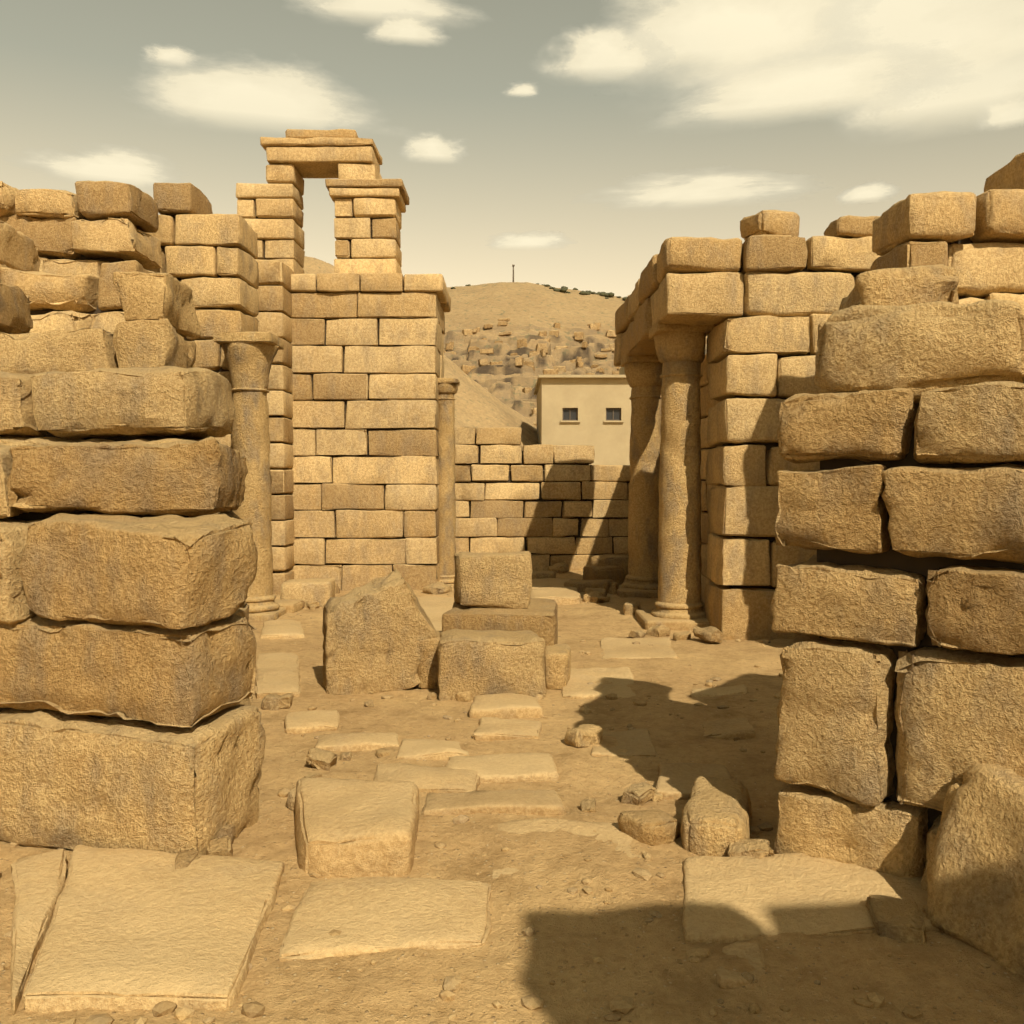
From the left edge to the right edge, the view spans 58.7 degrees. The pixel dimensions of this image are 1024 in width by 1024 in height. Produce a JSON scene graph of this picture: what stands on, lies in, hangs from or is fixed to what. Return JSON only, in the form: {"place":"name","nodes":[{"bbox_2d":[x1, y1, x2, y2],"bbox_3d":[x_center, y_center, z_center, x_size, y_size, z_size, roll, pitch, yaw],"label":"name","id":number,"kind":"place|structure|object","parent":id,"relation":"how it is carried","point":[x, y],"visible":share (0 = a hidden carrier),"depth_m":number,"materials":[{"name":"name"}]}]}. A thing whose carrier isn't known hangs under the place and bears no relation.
{"place":"outdoors","nodes":[
{"label":"outdoors","id":0,"kind":"place"},
{"bbox_2d":[26,148,168,185],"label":"cloud","id":1,"kind":"structure","parent":0,"point":[115,165],"depth_m":1528.57,"materials":[{"name":"white"}]},
{"bbox_2d":[145,47,195,65],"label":"cloud","id":2,"kind":"structure","parent":0,"point":[174,55],"depth_m":1565.79,"materials":[{"name":"white"}]},
{"bbox_2d":[145,64,368,129],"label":"cloud","id":3,"kind":"structure","parent":0,"point":[285,96],"depth_m":1514.21,"materials":[{"name":"white"}]},
{"bbox_2d":[299,0,467,21],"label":"cloud","id":4,"kind":"structure","parent":0,"point":[428,10],"depth_m":1506.21,"materials":[{"name":"white"}]},
{"bbox_2d":[369,15,444,42],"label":"cloud","id":5,"kind":"structure","parent":0,"point":[403,28],"depth_m":1509.03,"materials":[{"name":"white"}]},
{"bbox_2d":[303,256,538,470],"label":"mound terrain","id":6,"kind":"structure","parent":0,"point":[477,405],"depth_m":44.18,"materials":[{"name":"beige sand"}]},
{"bbox_2d":[534,367,631,470],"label":"building walls","id":7,"kind":"structure","parent":6,"relation":"on","point":[591,398],"depth_m":39.86,"materials":[{"name":"beige paint"}]},
{"bbox_2d":[562,408,620,420],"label":"window frames","id":8,"kind":"structure","parent":7,"relation":"in","point":[606,414],"depth_m":39.99,"materials":[{"name":"black metal"}]},
{"bbox_2d":[563,409,619,419],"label":"window glass","id":9,"kind":"object","parent":8,"relation":"in","point":[569,414],"visible":1,"depth_m":40.05,"materials":[{"name":"grey glass"}]},
{"bbox_2d":[404,134,463,159],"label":"cloud","id":10,"kind":"structure","parent":0,"point":[434,147],"depth_m":1537.64,"materials":[{"name":"white"}]},
{"bbox_2d":[0,570,1023,1023],"bbox_3d":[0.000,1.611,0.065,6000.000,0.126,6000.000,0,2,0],"label":"ground","id":11,"kind":"structure","parent":0,"point":[392,988],"depth_m":3.37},
{"bbox_2d":[213,321,714,620],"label":"columns","id":12,"kind":"structure","parent":11,"relation":"on","point":[664,532],"depth_m":10.08,"materials":[{"name":"stone"}]},
{"bbox_2d":[10,577,932,1012],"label":"paving","id":13,"kind":"structure","parent":11,"relation":"on","point":[122,929],"depth_m":3.46,"materials":[{"name":"beige stone"}]},
{"bbox_2d":[236,129,719,602],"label":"stone block wall","id":14,"kind":"structure","parent":11,"relation":"on","point":[408,369],"depth_m":12.78,"materials":[{"name":"stone"}]},
{"bbox_2d":[0,594,1022,1023],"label":"pebbles","id":15,"kind":"object","parent":11,"relation":"on","point":[618,1004],"visible":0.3,"depth_m":2.83,"materials":[{"name":"beige stone"}]},
{"bbox_2d":[0,265,1023,876],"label":"wall piers","id":16,"kind":"structure","parent":11,"relation":"on","point":[144,735],"depth_m":3.75,"materials":[{"name":"stone"}]},
{"bbox_2d":[0,155,1023,639],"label":"ruined stone walls","id":17,"kind":"structure","parent":11,"relation":"on","point":[760,299],"depth_m":8.86,"materials":[{"name":"stone"}]},
{"bbox_2d":[0,199,1023,822],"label":"wall joint","id":18,"kind":"object","parent":17,"relation":"attached to","point":[890,557],"visible":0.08,"depth_m":4.42,"materials":[{"name":"brown stone"}]},
{"bbox_2d":[171,549,1023,979],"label":"fallen stone blocks","id":19,"kind":"object","parent":11,"relation":"on","point":[499,635],"visible":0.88,"depth_m":6.49,"materials":[{"name":"stone"}]},
{"bbox_2d":[0,0,1023,296],"label":"sky","id":20,"kind":"structure","parent":0,"point":[74,74],"materials":[{"name":"grey"}]},
{"bbox_2d":[507,83,536,94],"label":"cloud","id":21,"kind":"structure","parent":0,"point":[523,89],"depth_m":1541.99,"materials":[{"name":"white"}]},
{"bbox_2d":[492,233,563,247],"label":"cloud","id":22,"kind":"structure","parent":0,"point":[530,240],"depth_m":1565.88,"materials":[{"name":"white"}]},
{"bbox_2d":[444,282,707,423],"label":"hills","id":23,"kind":"structure","parent":0,"point":[530,310],"depth_m":259.44,"materials":[{"name":"beige sand"}]},
{"bbox_2d":[444,318,619,426],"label":"hill boulders","id":24,"kind":"object","parent":23,"relation":"on","point":[541,348],"visible":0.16,"depth_m":246.75,"materials":[{"name":"beige stone"}]},
{"bbox_2d":[451,283,625,300],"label":"shrubs","id":25,"kind":"object","parent":23,"relation":"on","point":[604,294],"visible":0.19,"depth_m":304.53,"materials":[{"name":"green"}]},
{"bbox_2d":[543,27,664,75],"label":"cloud","id":26,"kind":"structure","parent":0,"point":[607,51],"depth_m":1487.62,"materials":[{"name":"white"}]},
{"bbox_2d":[609,173,801,205],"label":"cloud","id":27,"kind":"structure","parent":0,"point":[689,189],"depth_m":1551.73,"materials":[{"name":"white"}]},
{"bbox_2d":[619,0,847,71],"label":"cloud","id":28,"kind":"structure","parent":0,"point":[694,34],"depth_m":1472.05,"materials":[{"name":"white"}]},
{"bbox_2d":[674,49,931,119],"bbox_3d":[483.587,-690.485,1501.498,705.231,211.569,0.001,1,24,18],"label":"cloud","id":29,"kind":"structure","parent":0,"point":[835,78],"depth_m":1493.20,"materials":[{"name":"white"}]},
{"bbox_2d":[675,0,1023,90],"bbox_3d":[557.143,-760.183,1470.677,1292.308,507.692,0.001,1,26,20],"label":"cloud","id":30,"kind":"structure","parent":0,"point":[942,36],"depth_m":1434.98,"materials":[{"name":"white"}]},
{"bbox_2d":[840,183,895,201],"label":"cloud","id":31,"kind":"structure","parent":0,"point":[873,191],"depth_m":1568.27,"materials":[{"name":"white"}]},
{"bbox_2d":[844,55,1023,126],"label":"cloud","id":32,"kind":"structure","parent":0,"point":[948,95],"depth_m":1500.43,"materials":[{"name":"white"}]},
{"bbox_2d":[982,105,1023,125],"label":"cloud","id":33,"kind":"structure","parent":0,"point":[1006,117],"depth_m":1584.43,"materials":[{"name":"white"}]}
]}

